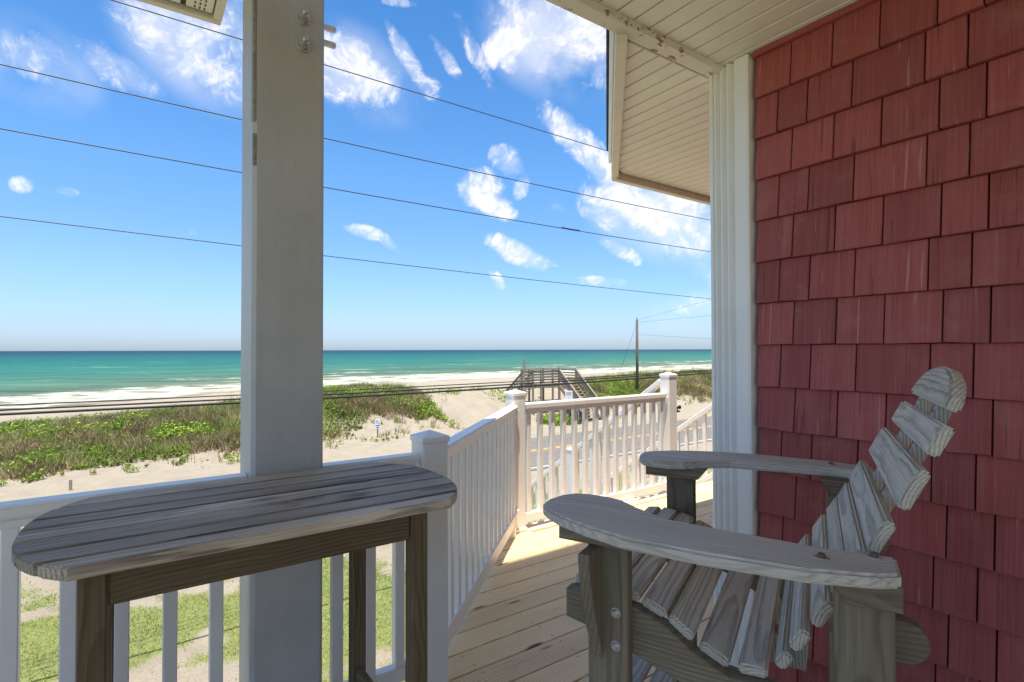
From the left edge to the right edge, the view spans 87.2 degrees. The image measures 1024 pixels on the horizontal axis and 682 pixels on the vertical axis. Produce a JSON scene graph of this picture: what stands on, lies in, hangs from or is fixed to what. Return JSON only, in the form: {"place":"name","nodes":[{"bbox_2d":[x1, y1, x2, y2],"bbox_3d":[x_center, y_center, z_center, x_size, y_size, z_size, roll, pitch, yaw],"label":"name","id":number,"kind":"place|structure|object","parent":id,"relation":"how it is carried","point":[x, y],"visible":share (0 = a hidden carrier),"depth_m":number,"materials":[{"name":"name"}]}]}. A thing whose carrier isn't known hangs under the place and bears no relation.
{"place":"outdoors","nodes":[
{"label":"outdoors","id":0,"kind":"place"},
{"bbox_2d":[0,449,411,528],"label":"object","id":1,"kind":"structure","parent":0,"point":[99,487],"depth_m":20.19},
{"bbox_2d":[20,490,581,681],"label":"lawn grass","id":2,"kind":"structure","parent":0,"point":[131,632],"depth_m":9.73,"materials":[{"name":"green plant"}]},
{"bbox_2d":[0,64,708,219],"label":"power line","id":3,"kind":"object","parent":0,"point":[324,138],"visible":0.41,"depth_m":10.21,"materials":[{"name":"black rubber"}]},
{"bbox_2d":[0,216,709,298],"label":"power line","id":4,"kind":"object","parent":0,"point":[323,255],"visible":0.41,"depth_m":10.20,"materials":[{"name":"black rubber"}]},
{"bbox_2d":[0,128,710,251],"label":"power line","id":5,"kind":"object","parent":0,"point":[324,187],"visible":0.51,"depth_m":10.28,"materials":[{"name":"black rubber"}]},
{"bbox_2d":[0,349,711,411],"bbox_3d":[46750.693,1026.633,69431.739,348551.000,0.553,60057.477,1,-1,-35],"label":"sea","id":6,"kind":"structure","parent":0,"point":[26,377],"depth_m":196.77,"materials":[{"name":"liquid"}]},
{"bbox_2d":[0,372,711,415],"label":"power line","id":7,"kind":"object","parent":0,"point":[106,409],"visible":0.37,"depth_m":10.11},
{"bbox_2d":[0,370,711,410],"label":"power line","id":8,"kind":"object","parent":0,"point":[33,408],"visible":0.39,"depth_m":10.11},
{"bbox_2d":[0,369,711,405],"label":"power line","id":9,"kind":"object","parent":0,"point":[323,391],"visible":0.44,"depth_m":10.13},
{"bbox_2d":[0,0,711,350],"label":"sky","id":10,"kind":"structure","parent":0,"point":[538,64],"materials":[{"name":"blue"}]},
{"bbox_2d":[0,366,712,681],"bbox_3d":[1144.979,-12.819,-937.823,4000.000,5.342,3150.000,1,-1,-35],"label":"ground","id":11,"kind":"structure","parent":0,"point":[467,409],"depth_m":19.52,"materials":[{"name":"beige sand"}]},
{"bbox_2d":[69,479,71,490],"bbox_3d":[-15.556,5.128,18.927,0.090,0.500,0.090,1,-1,-35],"label":"wooden stake","id":12,"kind":"object","parent":11,"relation":"on","point":[70,484],"visible":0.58,"depth_m":18.89,"materials":[{"name":"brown wood"}]},
{"bbox_2d":[239,0,335,681],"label":"porch column","id":13,"kind":"structure","parent":11,"relation":"on","point":[285,42],"depth_m":1.73,"materials":[{"name":"grey wood"}]},
{"bbox_2d":[0,369,711,485],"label":"dune grass","id":14,"kind":"structure","parent":11,"relation":"on","point":[221,423],"depth_m":27.12,"materials":[{"name":"green plant"}]},
{"bbox_2d":[0,370,711,480],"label":"dry undergrowth","id":15,"kind":"object","parent":11,"relation":"on","point":[129,429],"visible":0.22,"depth_m":26.55,"materials":[{"name":"plant"}]},
{"bbox_2d":[0,367,711,484],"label":"shrub foliage","id":16,"kind":"object","parent":11,"relation":"on","point":[4,429],"visible":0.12,"depth_m":26.47,"materials":[{"name":"green plant"}]},
{"bbox_2d":[375,419,379,437],"bbox_3d":[-7.720,5.116,30.850,0.300,1.254,0.076,0,-1,-18],"label":"beach sign","id":17,"kind":"object","parent":11,"relation":"on","point":[377,424],"visible":0.96,"depth_m":30.82,"materials":[{"name":"white wood"}]},
{"bbox_2d":[410,385,580,427],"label":"path undergrowth","id":18,"kind":"object","parent":11,"relation":"on","point":[546,418],"visible":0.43,"depth_m":37.34,"materials":[{"name":"green plant"}]},
{"bbox_2d":[506,359,602,421],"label":"beach walkway","id":19,"kind":"structure","parent":11,"relation":"on","point":[542,372],"depth_m":38.95,"materials":[{"name":"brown wood"}]},
{"bbox_2d":[565,391,572,417],"bbox_3d":[3.807,4.555,35.937,0.500,2.453,0.076,0,-1,-2],"label":"notice sign","id":20,"kind":"object","parent":11,"relation":"on","point":[568,394],"visible":0.85,"depth_m":35.92,"materials":[{"name":"white wood"}]},
{"bbox_2d":[570,411,581,423],"bbox_3d":[4.350,5.217,36.528,0.800,0.870,0.600,1,-1,-35],"label":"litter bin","id":21,"kind":"object","parent":11,"relation":"on","point":[578,416],"visible":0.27,"depth_m":36.42,"materials":[{"name":"metal"}]},
{"bbox_2d":[448,481,713,681],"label":"porch floor","id":22,"kind":"structure","parent":11,"relation":"on","point":[518,624],"depth_m":2.61,"materials":[{"name":"brown wood"}]},
{"bbox_2d":[0,430,449,681],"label":"porch railing","id":23,"kind":"object","parent":22,"relation":"on","point":[429,450],"visible":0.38,"depth_m":1.66,"materials":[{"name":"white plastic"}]},
{"bbox_2d":[11,462,456,681],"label":"side table","id":24,"kind":"object","parent":22,"relation":"on","point":[107,552],"visible":1,"depth_m":1.24,"materials":[{"name":"grey wood"}]},
{"bbox_2d":[448,405,518,646],"bbox_3d":[-0.147,0.902,2.995,0.082,0.914,1.728,0,-1,11],"label":"porch railing","id":25,"kind":"object","parent":22,"relation":"on","point":[483,517],"visible":0.79,"depth_m":2.76,"materials":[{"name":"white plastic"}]},
{"bbox_2d":[504,372,680,532],"bbox_3d":[0.762,0.828,4.399,1.902,1.105,0.176,1,-1,-35],"label":"porch railing","id":26,"kind":"object","parent":22,"relation":"on","point":[665,398],"visible":0.8,"depth_m":4.35,"materials":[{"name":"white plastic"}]},
{"bbox_2d":[543,366,966,681],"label":"adirondack chair","id":27,"kind":"object","parent":22,"relation":"on","point":[839,573],"visible":1,"depth_m":1.09,"materials":[{"name":"wood"}]},
{"bbox_2d":[636,318,638,390],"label":"utility pole","id":28,"kind":"object","parent":11,"relation":"on","point":[637,369],"visible":0.8,"depth_m":49.47,"materials":[{"name":"brown wood"}]},
{"bbox_2d":[546,0,1023,681],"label":"house","id":29,"kind":"structure","parent":11,"relation":"on","point":[850,172],"depth_m":1.80,"materials":[{"name":"red wood"}]},
{"bbox_2d":[137,0,226,25],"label":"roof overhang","id":30,"kind":"object","parent":29,"relation":"attached to","point":[211,11],"visible":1,"depth_m":2.01,"materials":[{"name":"beige wood"}]},
{"bbox_2d":[111,0,605,150],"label":"power line","id":31,"kind":"object","parent":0,"point":[347,71],"visible":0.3,"depth_m":10.68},
{"bbox_2d":[218,364,710,406],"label":"sea oats grass","id":32,"kind":"structure","parent":0,"point":[429,397],"depth_m":37.21,"materials":[{"name":"green plant"}]},
{"bbox_2d":[531,416,711,470],"bbox_3d":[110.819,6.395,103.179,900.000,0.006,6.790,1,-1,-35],"label":"road","id":33,"kind":"structure","parent":0,"point":[568,444],"depth_m":29.16,"materials":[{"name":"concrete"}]},
{"bbox_3d":[0.295,3.501,7.433,1.095,3.896,5.535,1,-1,-35],"label":"deck stairs","id":34,"kind":"object","parent":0,"visible":0},
{"bbox_2d":[527,379,659,523],"bbox_3d":[-0.104,2.757,7.035,0.108,4.737,5.225,1,-1,-35],"label":"stair railing","id":35,"kind":"object","parent":34,"relation":"attached to","point":[653,387],"visible":0.09,"depth_m":5.68,"materials":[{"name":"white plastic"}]},
{"bbox_2d":[546,404,712,519],"bbox_3d":[0.826,2.744,7.661,0.108,4.780,5.267,1,-1,-35],"label":"stair railing","id":36,"kind":"object","parent":34,"relation":"attached to","point":[694,419],"visible":0.09,"depth_m":6.00,"materials":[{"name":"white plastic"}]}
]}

